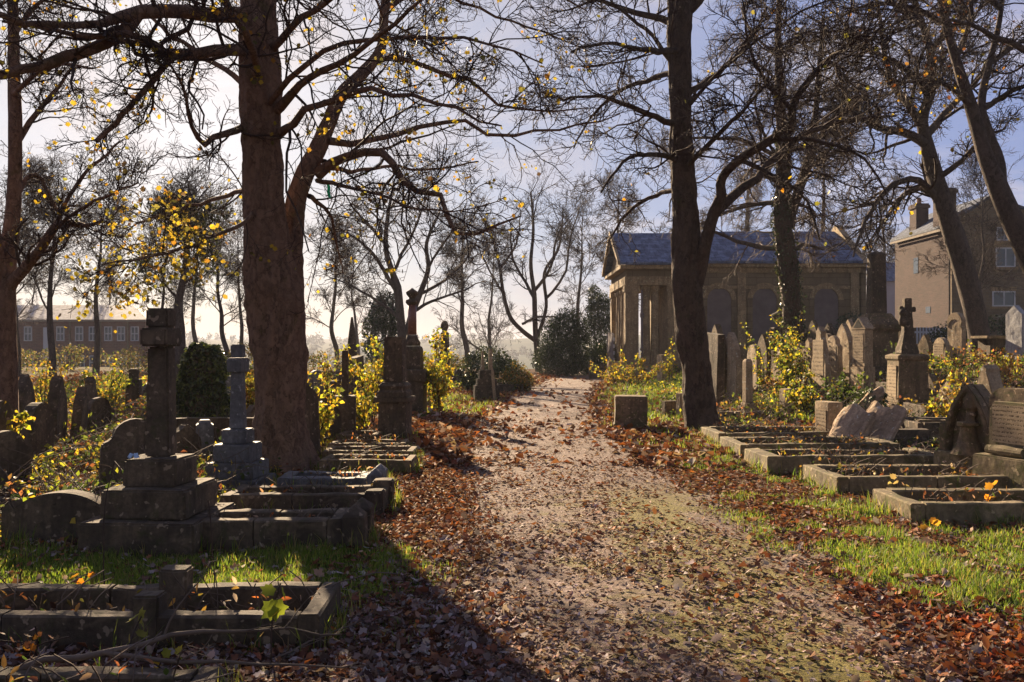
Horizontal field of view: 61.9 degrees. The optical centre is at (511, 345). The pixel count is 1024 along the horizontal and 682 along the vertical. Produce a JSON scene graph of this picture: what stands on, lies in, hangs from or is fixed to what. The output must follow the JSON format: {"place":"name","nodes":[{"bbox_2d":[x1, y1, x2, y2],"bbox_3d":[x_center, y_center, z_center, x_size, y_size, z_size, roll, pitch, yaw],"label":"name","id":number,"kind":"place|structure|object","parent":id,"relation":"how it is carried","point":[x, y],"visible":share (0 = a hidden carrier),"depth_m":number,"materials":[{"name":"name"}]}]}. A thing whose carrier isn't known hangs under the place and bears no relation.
{"place":"outdoors","nodes":[
{"label":"outdoors","id":0,"kind":"place"},
{"bbox_2d":[0,335,1023,681],"bbox_3d":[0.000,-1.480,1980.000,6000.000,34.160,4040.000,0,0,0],"label":"ground","id":1,"kind":"structure","parent":0,"point":[506,343],"depth_m":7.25,"materials":[{"name":"green plant"}]},
{"bbox_2d":[0,430,32,485],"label":"headstone","id":2,"kind":"object","parent":1,"relation":"on","point":[13,440],"visible":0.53,"depth_m":9.00,"materials":[{"name":"stone"}]},
{"bbox_2d":[20,402,54,467],"bbox_3d":[-6.116,1.274,11.001,0.169,1.079,0.731,0,0,-7],"label":"headstone","id":3,"kind":"object","parent":1,"relation":"on","point":[44,422],"visible":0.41,"depth_m":10.91,"materials":[{"name":"stone"}]},
{"bbox_2d":[0,146,81,376],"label":"bare tree","id":4,"kind":"object","parent":1,"relation":"on","point":[18,337],"visible":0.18,"depth_m":39.87,"materials":[{"name":"brown plant"}]},
{"bbox_2d":[0,138,84,380],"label":"bare tree","id":5,"kind":"object","parent":1,"relation":"on","point":[51,282],"visible":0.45,"depth_m":33.78,"materials":[{"name":"brown plant"}]},
{"bbox_2d":[1,489,100,543],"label":"headstone","id":6,"kind":"object","parent":1,"relation":"on","point":[46,513],"visible":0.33,"depth_m":6.82,"materials":[{"name":"stone"}]},
{"bbox_2d":[48,376,67,447],"bbox_3d":[-6.716,1.116,12.599,0.162,1.317,0.666,0,0,-15],"label":"headstone","id":7,"kind":"object","parent":1,"relation":"on","point":[57,400],"visible":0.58,"depth_m":12.47,"materials":[{"name":"stone"}]},
{"bbox_2d":[28,344,110,370],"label":"scrub","id":8,"kind":"object","parent":1,"relation":"on","point":[77,355],"visible":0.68,"depth_m":49.94,"materials":[{"name":"yellow plant"}]},
{"bbox_2d":[29,358,121,406],"bbox_3d":[-9.563,0.918,18.606,2.237,1.323,1.478,0,0,-41],"label":"sapling","id":9,"kind":"object","parent":1,"relation":"on","point":[43,385],"visible":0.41,"depth_m":18.09,"materials":[{"name":"yellow plant"}]},
{"bbox_2d":[69,387,87,441],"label":"headstone","id":10,"kind":"object","parent":1,"relation":"on","point":[80,410],"visible":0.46,"depth_m":13.24,"materials":[{"name":"stone"}]},
{"bbox_2d":[0,0,176,430],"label":"maple tree","id":11,"kind":"object","parent":1,"relation":"on","point":[12,275],"visible":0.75,"depth_m":11.87,"materials":[{"name":"brown plant"}]},
{"bbox_2d":[17,305,174,366],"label":"brick terrace","id":12,"kind":"structure","parent":1,"relation":"on","point":[75,332],"depth_m":85.00,"materials":[{"name":"brown brick"}]},
{"bbox_2d":[57,160,143,372],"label":"bare tree","id":13,"kind":"object","parent":1,"relation":"on","point":[96,360],"visible":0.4,"depth_m":45.92,"materials":[{"name":"brown plant"}]},
{"bbox_2d":[87,397,114,430],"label":"headstone","id":14,"kind":"object","parent":1,"relation":"on","point":[98,404],"visible":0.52,"depth_m":15.45,"materials":[{"name":"stone"}]},
{"bbox_2d":[78,358,136,408],"bbox_3d":[-9.013,0.942,19.157,1.101,1.292,1.481,0,0,0],"label":"sapling","id":15,"kind":"object","parent":1,"relation":"on","point":[117,387],"visible":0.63,"depth_m":18.88,"materials":[{"name":"yellow plant"}]},
{"bbox_2d":[0,666,223,681],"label":"grave kerb","id":16,"kind":"structure","parent":1,"relation":"on","point":[155,675],"depth_m":3.83,"materials":[{"name":"stone"}]},
{"bbox_2d":[99,418,145,485],"bbox_3d":[-4.085,1.293,9.218,0.674,1.004,0.180,2,-4,-32],"label":"headstone","id":17,"kind":"object","parent":1,"relation":"on","point":[123,442],"visible":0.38,"depth_m":9.09,"materials":[{"name":"stone"}]},
{"bbox_2d":[102,344,147,372],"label":"scrub","id":18,"kind":"object","parent":1,"relation":"on","point":[130,359],"visible":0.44,"depth_m":43.79,"materials":[{"name":"yellow plant"}]},
{"bbox_2d":[78,308,235,557],"bbox_3d":[-2.858,0.733,6.949,0.930,2.068,0.929,0,0,2],"label":"cross monument","id":19,"kind":"object","parent":1,"relation":"on","point":[160,496],"visible":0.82,"depth_m":6.73,"materials":[{"name":"stone"}]},
{"bbox_2d":[125,211,200,346],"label":"bare tree","id":20,"kind":"object","parent":1,"relation":"on","point":[147,227],"visible":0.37,"depth_m":61.82,"materials":[{"name":"brown plant"}]},
{"bbox_2d":[0,565,340,650],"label":"grave kerb","id":21,"kind":"structure","parent":1,"relation":"on","point":[90,628],"depth_m":4.51,"materials":[{"name":"stone"}]},
{"bbox_2d":[122,133,241,378],"bbox_3d":[-11.576,-3.040,30.649,3.838,9.661,3.570,0,0,23],"label":"maple tree","id":22,"kind":"object","parent":1,"relation":"on","point":[179,294],"visible":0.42,"depth_m":30.47,"materials":[{"name":"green plant"}]},
{"bbox_2d":[176,424,201,462],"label":"headstone","id":23,"kind":"object","parent":1,"relation":"on","point":[187,432],"visible":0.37,"depth_m":10.41,"materials":[{"name":"stone"}]},
{"bbox_2d":[176,341,229,417],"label":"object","id":24,"kind":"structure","parent":1,"relation":"on","point":[203,374],"depth_m":14.77,"materials":[{"name":"plant"}]},
{"bbox_2d":[167,195,247,363],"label":"bare tree","id":25,"kind":"object","parent":1,"relation":"on","point":[221,326],"visible":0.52,"depth_m":48.30,"materials":[{"name":"brown plant"}]},
{"bbox_2d":[176,417,253,443],"bbox_3d":[-4.411,1.427,12.601,1.262,0.720,0.156,0,0,-4],"label":"headstone","id":26,"kind":"object","parent":1,"relation":"on","point":[220,423],"visible":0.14,"depth_m":12.53,"materials":[{"name":"stone"}]},
{"bbox_2d":[193,187,244,342],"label":"bare tree","id":27,"kind":"object","parent":1,"relation":"on","point":[239,283],"visible":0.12,"depth_m":57.86,"materials":[{"name":"grey plant"}]},
{"bbox_2d":[205,344,276,491],"bbox_3d":[-3.082,0.871,9.602,0.664,1.762,0.665,0,0,4],"label":"cross monument","id":28,"kind":"object","parent":1,"relation":"on","point":[237,435],"visible":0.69,"depth_m":9.47,"materials":[{"name":"grey stone"}]},
{"bbox_2d":[260,583,288,661],"bbox_3d":[-1.174,1.401,4.203,0.124,0.454,0.134,0,0,-36],"label":"sprout","id":29,"kind":"object","parent":1,"relation":"on","point":[272,609],"visible":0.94,"depth_m":4.19,"materials":[{"name":"green plant"}]},
{"bbox_2d":[202,497,374,550],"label":"grave kerb","id":30,"kind":"structure","parent":1,"relation":"on","point":[252,530],"depth_m":6.68,"materials":[{"name":"stone"}]},
{"bbox_2d":[218,478,393,517],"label":"grave kerb","id":31,"kind":"structure","parent":1,"relation":"on","point":[380,492],"depth_m":8.01,"materials":[{"name":"stone"}]},
{"bbox_2d":[305,383,320,455],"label":"headstone","id":32,"kind":"object","parent":1,"relation":"on","point":[312,413],"visible":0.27,"depth_m":11.91,"materials":[{"name":"stone"}]},
{"bbox_2d":[308,372,344,443],"bbox_3d":[-2.806,1.024,12.930,1.248,1.258,0.654,0,0,45],"label":"sapling","id":33,"kind":"object","parent":1,"relation":"on","point":[327,414],"visible":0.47,"depth_m":12.80,"materials":[{"name":"yellow plant"}]},
{"bbox_2d":[277,464,387,485],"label":"grave kerb","id":34,"kind":"structure","parent":1,"relation":"on","point":[379,471],"depth_m":9.26,"materials":[{"name":"grey stone"}]},
{"bbox_2d":[304,207,377,367],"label":"bare tree","id":35,"kind":"object","parent":1,"relation":"on","point":[331,324],"visible":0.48,"depth_m":55.54,"materials":[{"name":"grey plant"}]},
{"bbox_2d":[0,0,687,472],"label":"sycamore tree","id":36,"kind":"object","parent":1,"relation":"on","point":[272,266],"visible":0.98,"depth_m":10.46,"materials":[{"name":"brown plant"}]},
{"bbox_2d":[334,350,355,432],"bbox_3d":[-2.834,0.914,14.500,0.487,1.654,0.487,0,0,-6],"label":"column monument","id":37,"kind":"object","parent":1,"relation":"on","point":[347,408],"depth_m":14.34,"materials":[{"name":"stone"}]},
{"bbox_2d":[313,223,383,354],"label":"bare tree","id":38,"kind":"object","parent":1,"relation":"on","point":[355,319],"visible":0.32,"depth_m":84.01,"materials":[{"name":"grey plant"}]},
{"bbox_2d":[339,335,383,426],"bbox_3d":[-2.796,0.724,16.907,0.908,1.874,1.437,0,0,20],"label":"sapling","id":39,"kind":"object","parent":1,"relation":"on","point":[374,384],"visible":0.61,"depth_m":16.89,"materials":[{"name":"yellow plant"}]},
{"bbox_2d":[349,383,377,429],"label":"sapling","id":40,"kind":"object","parent":1,"relation":"on","point":[360,408],"visible":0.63,"depth_m":15.48,"materials":[{"name":"yellow plant"}]},
{"bbox_2d":[319,453,416,473],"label":"grave kerb","id":41,"kind":"structure","parent":1,"relation":"on","point":[397,463],"depth_m":10.40,"materials":[{"name":"grey stone"}]},
{"bbox_2d":[322,445,417,457],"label":"grave kerb","id":42,"kind":"structure","parent":1,"relation":"on","point":[411,450],"depth_m":11.49,"materials":[{"name":"grey stone"}]},
{"bbox_2d":[360,291,405,365],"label":"conifer tree","id":43,"kind":"object","parent":1,"relation":"on","point":[378,322],"visible":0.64,"depth_m":45.52,"materials":[{"name":"green plant"}]},
{"bbox_2d":[373,337,415,438],"bbox_3d":[-1.974,0.805,14.399,0.594,1.901,0.594,0,0,6],"label":"pedestal monument","id":44,"kind":"object","parent":1,"relation":"on","point":[394,398],"visible":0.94,"depth_m":14.19,"materials":[{"name":"stone"}]},
{"bbox_2d":[315,138,508,336],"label":"bare tree","id":45,"kind":"object","parent":1,"relation":"on","point":[399,315],"visible":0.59,"depth_m":42.00,"materials":[{"name":"brown plant"}]},
{"bbox_2d":[186,329,640,368],"bbox_3d":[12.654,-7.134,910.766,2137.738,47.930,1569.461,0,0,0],"label":"wood","id":46,"kind":"object","parent":1,"relation":"on","point":[310,339],"visible":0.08,"depth_m":928.65,"materials":[{"name":"brown plant"}]},
{"bbox_2d":[406,288,427,412],"bbox_3d":[-2.340,0.197,20.000,0.720,3.074,0.720,0,0,4],"label":"column monument","id":47,"kind":"object","parent":1,"relation":"on","point":[416,376],"depth_m":19.78,"materials":[{"name":"stone"}]},
{"bbox_2d":[423,328,459,411],"bbox_3d":[-1.791,0.607,19.821,1.127,2.043,1.417,0,0,0],"label":"sapling","id":48,"kind":"object","parent":1,"relation":"on","point":[437,380],"visible":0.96,"depth_m":19.98,"materials":[{"name":"yellow plant"}]},
{"bbox_2d":[426,185,518,366],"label":"bare tree","id":49,"kind":"object","parent":1,"relation":"on","point":[448,246],"visible":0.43,"depth_m":61.66,"materials":[{"name":"grey plant"}]},
{"bbox_2d":[430,212,528,363],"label":"bare tree","id":50,"kind":"object","parent":1,"relation":"on","point":[489,327],"visible":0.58,"depth_m":74.91,"materials":[{"name":"grey plant"}]},
{"bbox_2d":[473,349,499,399],"bbox_3d":[-0.751,0.902,24.999,0.728,1.604,0.613,0,0,-8],"label":"stepped monument","id":51,"kind":"object","parent":1,"relation":"on","point":[482,387],"visible":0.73,"depth_m":24.77,"materials":[{"name":"stone"}]},
{"bbox_2d":[456,345,519,390],"bbox_3d":[-0.783,0.853,29.986,2.392,1.749,1.683,0,0,0],"label":"evergreen bush","id":52,"kind":"object","parent":1,"relation":"on","point":[468,380],"visible":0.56,"depth_m":29.77,"materials":[{"name":"green plant"}]},
{"bbox_2d":[0,352,1023,681],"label":"fallen leaves","id":53,"kind":"object","parent":1,"relation":"on","point":[442,438],"depth_m":5.80,"materials":[{"name":"brown plant"}]},
{"bbox_2d":[0,339,1023,681],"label":"weeds","id":54,"kind":"object","parent":1,"relation":"on","point":[374,533],"visible":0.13,"depth_m":10.37,"materials":[{"name":"green plant"}]},
{"bbox_2d":[0,362,1023,681],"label":"dry stalks","id":55,"kind":"object","parent":1,"relation":"on","point":[64,478],"visible":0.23,"depth_m":9.81,"materials":[{"name":"brown plant"}]},
{"bbox_2d":[502,360,534,391],"bbox_3d":[0.214,1.094,29.008,1.194,1.246,1.061,0,0,-26],"label":"evergreen bush","id":56,"kind":"object","parent":1,"relation":"on","point":[525,380],"visible":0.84,"depth_m":28.84,"materials":[{"name":"green plant"}]},
{"bbox_2d":[457,156,606,371],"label":"bare tree","id":57,"kind":"object","parent":1,"relation":"on","point":[533,319],"visible":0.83,"depth_m":51.90,"materials":[{"name":"brown plant"}]},
{"bbox_2d":[530,305,590,375],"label":"evergreen bush","id":58,"kind":"object","parent":1,"relation":"on","point":[547,354],"visible":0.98,"depth_m":43.49,"materials":[{"name":"green plant"}]},
{"bbox_2d":[542,173,622,367],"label":"bare tree","id":59,"kind":"object","parent":1,"relation":"on","point":[580,266],"visible":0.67,"depth_m":71.61,"materials":[{"name":"grey plant"}]},
{"bbox_2d":[581,283,609,361],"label":"conifer tree","id":60,"kind":"object","parent":1,"relation":"on","point":[597,323],"visible":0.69,"depth_m":55.62,"materials":[{"name":"green plant"}]},
{"bbox_2d":[578,159,655,312],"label":"bare tree","id":61,"kind":"object","parent":1,"relation":"on","point":[610,206],"visible":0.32,"depth_m":57.49,"materials":[{"name":"grey plant"}]},
{"bbox_2d":[613,395,647,427],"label":"stone block","id":62,"kind":"structure","parent":1,"relation":"on","point":[632,409],"depth_m":16.03,"materials":[{"name":"grey stone"}]},
{"bbox_2d":[600,349,665,385],"bbox_3d":[4.467,0.868,31.818,2.391,1.444,1.459,0,0,0],"label":"sapling","id":63,"kind":"object","parent":1,"relation":"on","point":[642,376],"visible":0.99,"depth_m":31.96,"materials":[{"name":"yellow plant"}]},
{"bbox_2d":[625,117,717,232],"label":"bare tree","id":64,"kind":"object","parent":1,"relation":"on","point":[668,163],"visible":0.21,"depth_m":61.14,"materials":[{"name":"grey plant"}]},
{"bbox_2d":[707,332,724,408],"bbox_3d":[4.668,0.754,19.943,0.178,2.076,1.070,0,4,-8],"label":"headstone","id":65,"kind":"object","parent":1,"relation":"on","point":[716,345],"visible":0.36,"depth_m":19.44,"materials":[{"name":"stone"}]},
{"bbox_2d":[725,332,741,401],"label":"headstone","id":66,"kind":"object","parent":1,"relation":"on","point":[733,378],"visible":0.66,"depth_m":21.74,"materials":[{"name":"stone"}]},
{"bbox_2d":[602,225,866,375],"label":"chapel","id":67,"kind":"structure","parent":1,"relation":"on","point":[831,290],"depth_m":39.90,"materials":[{"name":"stone"}]},
{"bbox_2d":[703,283,736,338],"bbox_3d":[9.660,-1.215,39.829,1.660,3.410,0.098,0,0,0],"label":"blind window","id":68,"kind":"structure","parent":67,"relation":"in","point":[720,305],"depth_m":39.87,"materials":[{"name":"stone"}]},
{"bbox_2d":[746,283,781,347],"bbox_3d":[11.780,-1.215,39.829,1.660,3.410,0.098,0,0,0],"label":"blind window","id":69,"kind":"structure","parent":67,"relation":"in","point":[761,303],"depth_m":39.87,"materials":[{"name":"stone"}]},
{"bbox_2d":[808,283,843,331],"bbox_3d":[14.660,-1.215,39.829,1.660,3.410,0.098,0,0,0],"label":"blind window","id":70,"kind":"structure","parent":67,"relation":"in","point":[825,307],"depth_m":39.87,"materials":[{"name":"stone"}]},
{"bbox_2d":[521,0,964,431],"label":"leaning tree","id":71,"kind":"object","parent":1,"relation":"on","point":[690,250],"visible":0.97,"depth_m":15.30,"materials":[{"name":"brown plant"}]},
{"bbox_2d":[738,359,756,410],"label":"stone pillar","id":72,"kind":"structure","parent":1,"relation":"on","point":[747,381],"depth_m":18.32,"materials":[{"name":"grey stone"}]},
{"bbox_2d":[702,93,806,230],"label":"bare tree","id":73,"kind":"object","parent":1,"relation":"on","point":[748,225],"visible":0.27,"depth_m":59.95,"materials":[{"name":"grey plant"}]},
{"bbox_2d":[701,426,829,443],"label":"grave kerb","id":74,"kind":"structure","parent":1,"relation":"on","point":[714,432],"depth_m":14.12,"materials":[{"name":"stone"}]},
{"bbox_2d":[644,0,899,362],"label":"tree","id":75,"kind":"object","parent":1,"relation":"on","point":[788,271],"visible":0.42,"depth_m":27.00,"materials":[{"name":"brown plant"}]},
{"bbox_2d":[773,337,810,387],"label":"sapling","id":76,"kind":"object","parent":1,"relation":"on","point":[783,359],"visible":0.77,"depth_m":22.64,"materials":[{"name":"yellow plant"}]},
{"bbox_2d":[783,365,819,416],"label":"sapling","id":77,"kind":"object","parent":1,"relation":"on","point":[805,401],"visible":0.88,"depth_m":17.92,"materials":[{"name":"yellow plant"}]},
{"bbox_2d":[720,436,899,458],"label":"grave kerb","id":78,"kind":"structure","parent":1,"relation":"on","point":[740,446],"depth_m":12.13,"materials":[{"name":"stone"}]},
{"bbox_2d":[811,327,830,391],"bbox_3d":[8.144,0.481,22.500,0.169,1.951,0.809,0,0,-7],"label":"headstone","id":79,"kind":"object","parent":1,"relation":"on","point":[821,365],"visible":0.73,"depth_m":22.36,"materials":[{"name":"stone"}]},
{"bbox_2d":[815,401,842,430],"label":"headstone","id":80,"kind":"object","parent":1,"relation":"on","point":[827,413],"visible":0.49,"depth_m":14.03,"materials":[{"name":"stone"}]},
{"bbox_2d":[827,336,842,386],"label":"headstone","id":81,"kind":"object","parent":1,"relation":"on","point":[835,348],"visible":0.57,"depth_m":22.99,"materials":[{"name":"stone"}]},
{"bbox_2d":[744,447,933,473],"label":"grave kerb","id":82,"kind":"structure","parent":1,"relation":"on","point":[791,463],"depth_m":10.76,"materials":[{"name":"stone"}]},
{"bbox_2d":[820,371,867,405],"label":"sapling","id":83,"kind":"object","parent":1,"relation":"on","point":[843,388],"visible":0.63,"depth_m":18.38,"materials":[{"name":"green plant"}]},
{"bbox_2d":[836,323,852,384],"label":"headstone","id":84,"kind":"object","parent":1,"relation":"on","point":[844,335],"visible":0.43,"depth_m":23.34,"materials":[{"name":"stone"}]},
{"bbox_2d":[827,403,875,441],"bbox_3d":[5.319,1.305,13.336,0.329,0.828,0.620,36,-12,-16],"label":"broken rock","id":85,"kind":"object","parent":1,"relation":"on","point":[851,419],"visible":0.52,"depth_m":13.32,"materials":[{"name":"grey stone"}]},
{"bbox_2d":[850,317,874,388],"bbox_3d":[9.042,0.292,22.000,0.326,2.026,0.620,0,0,-11],"label":"pediment headstone","id":86,"kind":"object","parent":1,"relation":"on","point":[862,328],"visible":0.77,"depth_m":21.79,"materials":[{"name":"stone"}]},
{"bbox_2d":[844,386,888,410],"bbox_3d":[6.222,1.247,15.301,0.615,1.295,0.631,41,16,19],"label":"broken rock","id":87,"kind":"object","parent":1,"relation":"on","point":[879,394],"visible":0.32,"depth_m":15.07,"materials":[{"name":"grey stone"}]},
{"bbox_2d":[852,252,900,379],"bbox_3d":[10.246,-0.768,24.001,1.170,3.708,1.167,0,0,1],"label":"column monument","id":88,"kind":"object","parent":1,"relation":"on","point":[886,326],"depth_m":23.68,"materials":[{"name":"stone"}]},
{"bbox_2d":[852,159,914,261],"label":"bare tree","id":89,"kind":"object","parent":1,"relation":"on","point":[889,249],"visible":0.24,"depth_m":78.73,"materials":[{"name":"grey plant"}]},
{"bbox_2d":[866,400,906,440],"bbox_3d":[5.652,1.272,13.261,0.306,0.869,0.728,34,-12,-19],"label":"broken rock","id":90,"kind":"object","parent":1,"relation":"on","point":[887,423],"visible":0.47,"depth_m":13.14,"materials":[{"name":"grey stone"}]},
{"bbox_2d":[780,0,1023,355],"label":"ash tree","id":91,"kind":"object","parent":1,"relation":"on","point":[932,185],"visible":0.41,"depth_m":27.20,"materials":[{"name":"brown plant"}]},
{"bbox_2d":[803,464,1007,493],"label":"grave kerb","id":92,"kind":"structure","parent":1,"relation":"on","point":[820,474],"depth_m":9.16,"materials":[{"name":"stone"}]},
{"bbox_2d":[882,298,929,406],"bbox_3d":[8.100,0.307,17.501,0.749,2.555,0.750,0,0,1],"label":"pedestal monument","id":93,"kind":"object","parent":1,"relation":"on","point":[907,369],"visible":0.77,"depth_m":17.24,"materials":[{"name":"grey stone"}]},
{"bbox_2d":[815,0,1023,273],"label":"curved tree","id":94,"kind":"object","parent":1,"relation":"on","point":[991,159],"visible":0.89,"depth_m":17.89,"materials":[{"name":"brown plant"}]},
{"bbox_2d":[911,370,976,416],"bbox_3d":[7.939,0.991,14.896,1.593,1.135,1.082,0,0,-20],"label":"sapling","id":95,"kind":"object","parent":1,"relation":"on","point":[942,410],"visible":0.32,"depth_m":14.95,"materials":[{"name":"yellow plant"}]},
{"bbox_2d":[873,487,1023,524],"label":"grave kerb","id":96,"kind":"structure","parent":1,"relation":"on","point":[958,510],"depth_m":7.62,"materials":[{"name":"stone"}]},
{"bbox_2d":[947,313,965,360],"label":"headstone","id":97,"kind":"object","parent":1,"relation":"on","point":[956,330],"visible":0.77,"depth_m":25.88,"materials":[{"name":"stone"}]},
{"bbox_2d":[890,182,1023,327],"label":"stone house","id":98,"kind":"structure","parent":1,"relation":"on","point":[935,299],"depth_m":51.72,"materials":[{"name":"stone"}]},
{"bbox_2d":[990,287,1016,308],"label":"window","id":99,"kind":"structure","parent":98,"relation":"in","point":[1008,300],"depth_m":49.95,"materials":[{"name":"grey glass"}]},
{"bbox_2d":[934,384,990,475],"bbox_3d":[5.454,1.108,10.184,0.459,1.285,0.864,0,0,-16],"label":"gothic headstone","id":100,"kind":"object","parent":1,"relation":"on","point":[964,430],"visible":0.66,"depth_m":10.12,"materials":[{"name":"stone"}]},
{"bbox_2d":[912,139,1023,297],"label":"bare tree","id":101,"kind":"object","parent":1,"relation":"on","point":[983,256],"visible":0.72,"depth_m":43.63,"materials":[{"name":"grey plant"}]},
{"bbox_2d":[977,364,1003,393],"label":"headstone","id":102,"kind":"object","parent":1,"relation":"on","point":[989,379],"visible":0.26,"depth_m":15.40,"materials":[{"name":"stone"}]},
{"bbox_2d":[972,388,1023,488],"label":"gothic headstone","id":103,"kind":"object","parent":1,"relation":"on","point":[1003,454],"visible":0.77,"depth_m":9.32,"materials":[{"name":"stone"}]},
{"bbox_2d":[1003,305,1023,360],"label":"headstone","id":104,"kind":"object","parent":1,"relation":"on","point":[1014,323],"visible":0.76,"depth_m":24.94,"materials":[{"name":"white stone"}]},
{"bbox_2d":[0,0,1023,339],"label":"sky","id":105,"kind":"structure","parent":0,"point":[48,128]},
{"bbox_2d":[436,370,958,681],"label":"path","id":106,"kind":"structure","parent":0,"point":[831,664],"depth_m":5.85,"materials":[{"name":"beige gravel"}]},
{"bbox_2d":[444,411,992,681],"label":"trodden leaves","id":107,"kind":"object","parent":106,"relation":"on","point":[594,667],"visible":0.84,"depth_m":5.01,"materials":[{"name":"brown plant"}]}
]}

